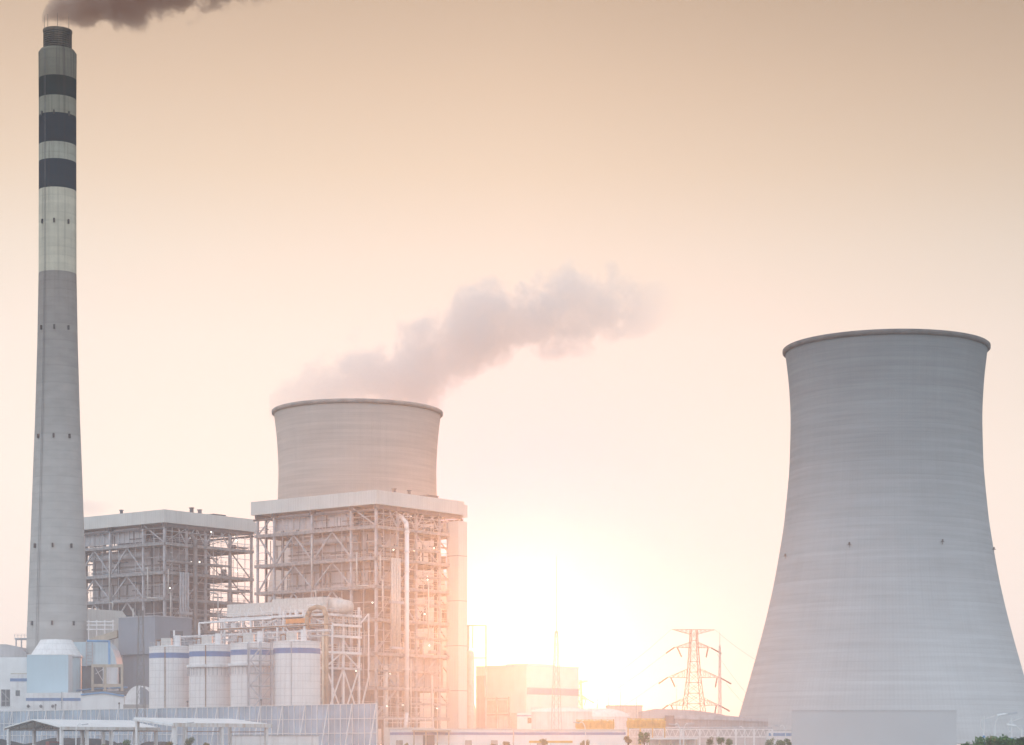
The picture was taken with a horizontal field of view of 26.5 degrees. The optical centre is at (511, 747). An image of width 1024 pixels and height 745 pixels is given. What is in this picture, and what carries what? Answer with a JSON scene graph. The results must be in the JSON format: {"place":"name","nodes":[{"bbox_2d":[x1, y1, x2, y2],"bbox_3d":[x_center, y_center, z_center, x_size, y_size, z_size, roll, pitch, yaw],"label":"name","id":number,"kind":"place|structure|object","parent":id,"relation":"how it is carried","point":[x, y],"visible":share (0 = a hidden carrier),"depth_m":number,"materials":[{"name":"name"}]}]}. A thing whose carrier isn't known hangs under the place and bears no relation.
{"place":"outdoors","nodes":[
{"label":"outdoors","id":0,"kind":"place"},
{"bbox_2d":[0,657,26,710],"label":"office block","id":1,"kind":"structure","parent":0,"point":[13,681],"depth_m":528.50,"materials":[{"name":"white paint"}]},
{"bbox_2d":[1,689,9,705],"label":"window","id":2,"kind":"structure","parent":1,"relation":"in","point":[5,693],"depth_m":528.47,"materials":[{"name":"glass"}]},
{"bbox_2d":[27,654,72,692],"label":"plain blue block","id":3,"kind":"structure","parent":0,"point":[49,673],"depth_m":526.00,"materials":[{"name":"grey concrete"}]},
{"bbox_2d":[46,741,58,744],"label":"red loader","id":4,"kind":"object","parent":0,"point":[52,742],"visible":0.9,"depth_m":344.33,"materials":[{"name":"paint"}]},
{"bbox_2d":[81,691,127,709],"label":"gabled white shed","id":5,"kind":"structure","parent":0,"point":[101,699],"depth_m":519.00,"materials":[{"name":"metal"}]},
{"bbox_2d":[118,615,191,695],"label":"conveyor house","id":6,"kind":"structure","parent":0,"point":[156,627],"depth_m":550.18,"materials":[{"name":"paint"}]},
{"bbox_2d":[84,507,255,690],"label":"boiler house","id":7,"kind":"structure","parent":0,"point":[157,562],"depth_m":618.80,"materials":[{"name":"metal"}]},
{"bbox_2d":[173,618,334,703],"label":"pipe bridge","id":8,"kind":"structure","parent":0,"point":[264,633],"depth_m":464.61,"materials":[{"name":"metal"}]},
{"bbox_2d":[232,735,318,744],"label":"site wall","id":9,"kind":"structure","parent":0,"point":[277,739],"depth_m":375.85,"materials":[{"name":"white paint"}]},
{"bbox_2d":[251,488,466,744],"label":"boiler house","id":10,"kind":"structure","parent":0,"point":[360,549],"depth_m":574.36,"materials":[{"name":"metal"}]},
{"bbox_2d":[389,728,512,744],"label":"gate building","id":11,"kind":"structure","parent":0,"point":[448,736],"depth_m":420.00,"materials":[{"name":"white paint"}]},
{"bbox_2d":[396,740,402,744],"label":"window","id":12,"kind":"structure","parent":11,"relation":"in","point":[398,742],"depth_m":419.89,"materials":[{"name":"grey glass"}]},
{"bbox_2d":[423,735,434,744],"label":"door","id":13,"kind":"structure","parent":11,"relation":"in","point":[430,738],"depth_m":419.89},
{"bbox_2d":[465,740,471,744],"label":"window","id":14,"kind":"structure","parent":11,"relation":"in","point":[467,742],"depth_m":419.89,"materials":[{"name":"grey glass"}]},
{"bbox_2d":[491,740,497,744],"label":"window","id":15,"kind":"structure","parent":11,"relation":"in","point":[492,741],"depth_m":419.89,"materials":[{"name":"grey glass"}]},
{"bbox_2d":[0,0,1023,744],"label":"sky","id":16,"kind":"structure","parent":0,"point":[593,237],"materials":[{"name":"orange"}]},
{"bbox_2d":[476,663,578,744],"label":"turbine hall","id":17,"kind":"structure","parent":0,"point":[513,690],"depth_m":606.17,"materials":[{"name":"white paint"}]},
{"bbox_2d":[514,729,625,744],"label":"gate building","id":18,"kind":"structure","parent":0,"point":[593,736],"depth_m":420.00,"materials":[{"name":"white paint"}]},
{"bbox_2d":[626,727,772,744],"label":"truss bridge","id":19,"kind":"structure","parent":0,"point":[718,729],"depth_m":479.90,"materials":[{"name":"white paint"}]},
{"bbox_2d":[791,710,956,744],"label":"flat grey wall","id":20,"kind":"structure","parent":0,"point":[874,727],"depth_m":480.00,"materials":[{"name":"paint"}]},
{"label":"ground","id":21,"kind":"structure","parent":0,"visible":0},
{"bbox_2d":[0,644,26,656],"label":"curved roof shed","id":22,"kind":"structure","parent":21,"relation":"on","point":[6,650],"depth_m":560.00,"materials":[{"name":"white metal"}]},
{"bbox_2d":[14,634,26,646],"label":"chimney platform","id":23,"kind":"structure","parent":21,"relation":"on","point":[21,639],"depth_m":570.00,"materials":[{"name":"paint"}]},
{"bbox_2d":[0,738,108,744],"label":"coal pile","id":24,"kind":"object","parent":21,"relation":"on","point":[71,741],"visible":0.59,"depth_m":380.01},
{"bbox_2d":[26,692,83,710],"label":"striped annex","id":25,"kind":"object","parent":21,"relation":"on","point":[49,701],"visible":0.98,"depth_m":521.00,"materials":[{"name":"white paint"}]},
{"bbox_2d":[26,13,87,653],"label":"chimney","id":26,"kind":"object","parent":21,"relation":"on","point":[57,598],"visible":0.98,"depth_m":560.36,"materials":[{"name":"concrete"}]},
{"bbox_2d":[32,639,82,692],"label":"panelled cone","id":27,"kind":"object","parent":21,"relation":"on","point":[54,646],"visible":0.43,"depth_m":536.48,"materials":[{"name":"paint"}]},
{"bbox_2d":[75,723,87,744],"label":"street lamp","id":28,"kind":"object","parent":21,"relation":"on","point":[75,733],"visible":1,"depth_m":299.95,"materials":[{"name":"grey metal"}]},
{"bbox_2d":[3,719,159,744],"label":"gabled canopy","id":29,"kind":"object","parent":21,"relation":"on","point":[60,726],"visible":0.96,"depth_m":339.69,"materials":[{"name":"white metal"}]},
{"bbox_2d":[73,641,122,692],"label":"arched housing","id":30,"kind":"object","parent":21,"relation":"on","point":[93,652],"visible":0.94,"depth_m":541.00,"materials":[{"name":"paint"}]},
{"bbox_2d":[87,620,113,639],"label":"pipe rack","id":31,"kind":"object","parent":21,"relation":"on","point":[104,625],"visible":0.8,"depth_m":561.90,"materials":[{"name":"grey metal"}]},
{"bbox_2d":[76,640,127,690],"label":"blue pipe portal","id":32,"kind":"object","parent":21,"relation":"on","point":[108,641],"visible":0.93,"depth_m":537.75,"materials":[{"name":"blue metal"}]},
{"bbox_2d":[89,630,117,644],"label":"inclined gallery","id":33,"kind":"object","parent":21,"relation":"on","point":[111,635],"visible":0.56,"depth_m":556.00,"materials":[{"name":"white metal"}]},
{"bbox_2d":[87,609,125,661],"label":"flue duct","id":34,"kind":"object","parent":21,"relation":"on","point":[101,615],"visible":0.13,"depth_m":578.30,"materials":[{"name":"metal"}]},
{"bbox_2d":[91,664,122,694],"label":"concrete frame","id":35,"kind":"object","parent":21,"relation":"on","point":[104,685],"visible":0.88,"depth_m":535.50,"materials":[{"name":"white paint"}]},
{"bbox_2d":[103,667,117,690],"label":"grey tank","id":36,"kind":"object","parent":21,"relation":"on","point":[111,675],"visible":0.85,"depth_m":537.50,"materials":[{"name":"grey metal"}]},
{"bbox_2d":[123,740,130,744],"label":"tree","id":37,"kind":"object","parent":21,"relation":"on","point":[125,742],"visible":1,"depth_m":299.79,"materials":[{"name":"green plant"}]},
{"bbox_2d":[123,686,148,708],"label":"arched store","id":38,"kind":"structure","parent":21,"relation":"on","point":[130,700],"depth_m":504.93,"materials":[{"name":"white paint"}]},
{"bbox_2d":[105,741,171,744],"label":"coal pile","id":39,"kind":"object","parent":21,"relation":"on","point":[145,743],"visible":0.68,"depth_m":370.18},
{"bbox_2d":[136,609,145,743],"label":"lattice mast","id":40,"kind":"object","parent":21,"relation":"on","point":[138,656],"visible":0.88,"depth_m":439.87,"materials":[{"name":"metal"}]},
{"bbox_2d":[149,635,193,707],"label":"silo","id":41,"kind":"object","parent":21,"relation":"on","point":[168,676],"visible":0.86,"depth_m":469.29,"materials":[{"name":"white paint"}]},
{"bbox_2d":[0,697,376,744],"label":"windbreak fence","id":42,"kind":"object","parent":21,"relation":"on","point":[342,724],"visible":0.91,"depth_m":429.25,"materials":[{"name":"grey metal"}]},
{"bbox_2d":[184,737,194,744],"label":"tree","id":43,"kind":"object","parent":21,"relation":"on","point":[188,742],"visible":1,"depth_m":299.86,"materials":[{"name":"green plant"}]},
{"bbox_2d":[185,721,193,743],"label":"street lamp","id":44,"kind":"object","parent":21,"relation":"on","point":[186,730],"visible":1,"depth_m":299.98,"materials":[{"name":"white metal"}]},
{"bbox_2d":[133,717,271,744],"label":"flat canopy","id":45,"kind":"object","parent":21,"relation":"on","point":[174,723],"visible":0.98,"depth_m":339.65,"materials":[{"name":"white metal"}]},
{"bbox_2d":[187,633,233,706],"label":"silo","id":46,"kind":"object","parent":21,"relation":"on","point":[208,674],"visible":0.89,"depth_m":461.42,"materials":[{"name":"white paint"}]},
{"bbox_2d":[228,631,271,705],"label":"silo","id":47,"kind":"object","parent":21,"relation":"on","point":[238,668],"visible":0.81,"depth_m":453.71,"materials":[{"name":"white paint"}]},
{"bbox_2d":[248,641,272,705],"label":"stair tower","id":48,"kind":"structure","parent":21,"relation":"on","point":[260,660],"depth_m":446.87,"materials":[{"name":"metal"}]},
{"bbox_2d":[219,597,368,703],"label":"dust filter frame","id":49,"kind":"object","parent":21,"relation":"on","point":[294,611],"visible":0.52,"depth_m":526.94,"materials":[{"name":"white paint"}]},
{"bbox_2d":[273,629,320,704],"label":"silo","id":50,"kind":"object","parent":21,"relation":"on","point":[296,670],"visible":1,"depth_m":445.89,"materials":[{"name":"white paint"}]},
{"bbox_2d":[261,398,475,744],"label":"cooling tower","id":51,"kind":"structure","parent":21,"relation":"on","point":[334,446],"depth_m":755.29,"materials":[{"name":"concrete"}]},
{"bbox_2d":[384,719,433,744],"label":"railed platform","id":52,"kind":"structure","parent":21,"relation":"on","point":[386,735],"depth_m":500.00,"materials":[{"name":"white paint"}]},
{"bbox_2d":[467,650,473,727],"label":"vertical duct","id":53,"kind":"object","parent":21,"relation":"on","point":[470,688],"visible":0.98,"depth_m":587.00,"materials":[{"name":"white metal"}]},
{"bbox_2d":[467,625,486,727],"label":"vent frame","id":54,"kind":"object","parent":21,"relation":"on","point":[485,657],"visible":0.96,"depth_m":591.79,"materials":[{"name":"paint"}]},
{"bbox_2d":[517,713,530,728],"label":"white annex","id":55,"kind":"object","parent":21,"relation":"on","point":[523,720],"visible":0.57,"depth_m":540.00,"materials":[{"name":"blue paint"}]},
{"bbox_2d":[540,738,548,744],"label":"tree","id":56,"kind":"object","parent":21,"relation":"on","point":[543,742],"visible":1,"depth_m":319.89,"materials":[{"name":"green plant"}]},
{"bbox_2d":[529,741,572,744],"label":"yellow canopy","id":57,"kind":"object","parent":21,"relation":"on","point":[550,742],"visible":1,"depth_m":350.00,"materials":[{"name":"metal"}]},
{"bbox_2d":[551,556,561,728],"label":"lattice mast","id":58,"kind":"object","parent":21,"relation":"on","point":[557,663],"visible":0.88,"depth_m":449.94,"materials":[{"name":"metal"}]},
{"bbox_2d":[531,707,591,728],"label":"building","id":59,"kind":"structure","parent":21,"relation":"on","point":[540,718],"depth_m":513.82,"materials":[{"name":"white paint"}]},
{"bbox_2d":[573,721,585,744],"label":"street lamp","id":60,"kind":"object","parent":21,"relation":"on","point":[585,730],"visible":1,"depth_m":299.93,"materials":[{"name":"grey metal"}]},
{"bbox_2d":[580,739,589,744],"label":"tree","id":61,"kind":"object","parent":21,"relation":"on","point":[583,742],"visible":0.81,"depth_m":319.75,"materials":[{"name":"green plant"}]},
{"bbox_2d":[579,680,592,708],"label":"transmission pylon","id":62,"kind":"object","parent":21,"relation":"on","point":[582,698],"visible":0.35,"depth_m":1099.18,"materials":[{"name":"metal"}]},
{"bbox_2d":[575,719,614,728],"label":"yellow equipment","id":63,"kind":"object","parent":21,"relation":"on","point":[599,724],"visible":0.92,"depth_m":470.27,"materials":[{"name":"paint"}]},
{"bbox_2d":[587,708,629,744],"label":"building","id":64,"kind":"structure","parent":21,"relation":"on","point":[619,717],"depth_m":553.95,"materials":[{"name":"white paint"}]},
{"bbox_2d":[605,705,642,744],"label":"roof block","id":65,"kind":"structure","parent":21,"relation":"on","point":[631,709],"depth_m":600.00,"materials":[{"name":"paint"}]},
{"bbox_2d":[624,735,631,744],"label":"tree","id":66,"kind":"object","parent":21,"relation":"on","point":[627,739],"visible":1,"depth_m":299.76,"materials":[{"name":"green plant"}]},
{"bbox_2d":[636,698,636,744],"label":"lightning rod","id":67,"kind":"object","parent":21,"relation":"on","point":[636,717],"visible":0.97,"depth_m":599.88,"materials":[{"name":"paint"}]},
{"bbox_2d":[638,732,649,744],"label":"tree","id":68,"kind":"object","parent":21,"relation":"on","point":[642,737],"visible":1,"depth_m":299.88,"materials":[{"name":"green plant"}]},
{"bbox_2d":[626,718,665,744],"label":"yellow equipment","id":69,"kind":"object","parent":21,"relation":"on","point":[652,723],"visible":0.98,"depth_m":469.95,"materials":[{"name":"paint"}]},
{"bbox_2d":[648,738,697,744],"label":"open shelter","id":70,"kind":"object","parent":21,"relation":"on","point":[669,741],"visible":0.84,"depth_m":384.00,"materials":[{"name":"white paint"}]},
{"bbox_2d":[658,629,731,712],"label":"transmission pylon","id":71,"kind":"object","parent":21,"relation":"on","point":[690,661],"visible":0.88,"depth_m":689.50,"materials":[{"name":"grey metal"}]},
{"bbox_2d":[581,633,753,702],"bbox_3d":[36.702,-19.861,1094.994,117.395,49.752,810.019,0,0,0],"label":"power lines","id":72,"kind":"object","parent":71,"relation":"hanging from","point":[659,681],"visible":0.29,"depth_m":722.31,"materials":[{"name":"grey metal"}]},
{"bbox_2d":[639,709,767,744],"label":"long store","id":73,"kind":"structure","parent":21,"relation":"on","point":[681,718],"depth_m":560.00,"materials":[{"name":"paint"}]},
{"bbox_2d":[665,716,674,726],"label":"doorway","id":74,"kind":"structure","parent":73,"relation":"in","point":[669,719],"depth_m":559.54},
{"bbox_2d":[706,736,713,744],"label":"tree","id":75,"kind":"object","parent":21,"relation":"on","point":[710,742],"visible":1,"depth_m":299.61,"materials":[{"name":"green plant"}]},
{"bbox_2d":[718,643,721,713],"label":"lattice mast","id":76,"kind":"object","parent":21,"relation":"on","point":[719,685],"visible":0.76,"depth_m":639.79,"materials":[{"name":"metal"}]},
{"bbox_2d":[716,736,724,744],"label":"tree","id":77,"kind":"object","parent":21,"relation":"on","point":[720,740],"visible":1,"depth_m":300.03,"materials":[{"name":"green plant"}]},
{"bbox_2d":[725,738,732,744],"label":"tree","id":78,"kind":"object","parent":21,"relation":"on","point":[729,742],"visible":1,"depth_m":299.76,"materials":[{"name":"green plant"}]},
{"bbox_2d":[733,726,745,744],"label":"street lamp","id":79,"kind":"object","parent":21,"relation":"on","point":[744,734],"visible":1,"depth_m":299.97,"materials":[{"name":"grey metal"}]},
{"bbox_2d":[765,738,775,744],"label":"tree","id":80,"kind":"object","parent":21,"relation":"on","point":[769,742],"visible":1,"depth_m":299.89,"materials":[{"name":"green plant"}]},
{"bbox_2d":[766,730,791,744],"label":"blue striped hut","id":81,"kind":"object","parent":21,"relation":"on","point":[779,734],"visible":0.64,"depth_m":500.00,"materials":[{"name":"paint"}]},
{"bbox_2d":[776,739,785,744],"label":"tree","id":82,"kind":"object","parent":21,"relation":"on","point":[779,742],"visible":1,"depth_m":299.88,"materials":[{"name":"green plant"}]},
{"bbox_2d":[784,739,791,744],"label":"tree","id":83,"kind":"object","parent":21,"relation":"on","point":[788,742],"visible":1,"depth_m":299.77,"materials":[{"name":"green plant"}]},
{"bbox_2d":[739,329,1023,744],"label":"cooling tower","id":84,"kind":"structure","parent":21,"relation":"on","point":[887,594],"depth_m":622.27,"materials":[{"name":"concrete"}]},
{"bbox_2d":[972,736,985,744],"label":"tree","id":85,"kind":"object","parent":21,"relation":"on","point":[979,741],"visible":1,"depth_m":169.58,"materials":[{"name":"green plant"}]},
{"bbox_2d":[980,713,1005,743],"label":"street lamp","id":86,"kind":"object","parent":21,"relation":"on","point":[983,718],"visible":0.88,"depth_m":199.94,"materials":[{"name":"white metal"}]},
{"bbox_2d":[985,735,1001,744],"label":"tree","id":87,"kind":"object","parent":21,"relation":"on","point":[992,740],"visible":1,"depth_m":169.42,"materials":[{"name":"green plant"}]},
{"bbox_2d":[994,712,1016,735],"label":"street lamp","id":88,"kind":"object","parent":21,"relation":"on","point":[998,718],"visible":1,"depth_m":199.95,"materials":[{"name":"grey metal"}]},
{"bbox_2d":[998,734,1014,744],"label":"tree","id":89,"kind":"object","parent":21,"relation":"on","point":[1006,740],"visible":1,"depth_m":169.42,"materials":[{"name":"green plant"}]},
{"bbox_2d":[1006,724,1023,737],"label":"street lamp","id":90,"kind":"object","parent":21,"relation":"on","point":[1021,729],"visible":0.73,"depth_m":199.94,"materials":[{"name":"grey metal"}]},
{"bbox_2d":[1008,717,1023,737],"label":"street lamp","id":91,"kind":"object","parent":21,"relation":"on","point":[1011,726],"visible":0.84,"depth_m":199.97,"materials":[{"name":"grey metal"}]},
{"bbox_2d":[1013,737,1023,744],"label":"tree","id":92,"kind":"object","parent":21,"relation":"on","point":[1016,742],"visible":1,"depth_m":169.80,"materials":[{"name":"green plant"}]}
]}

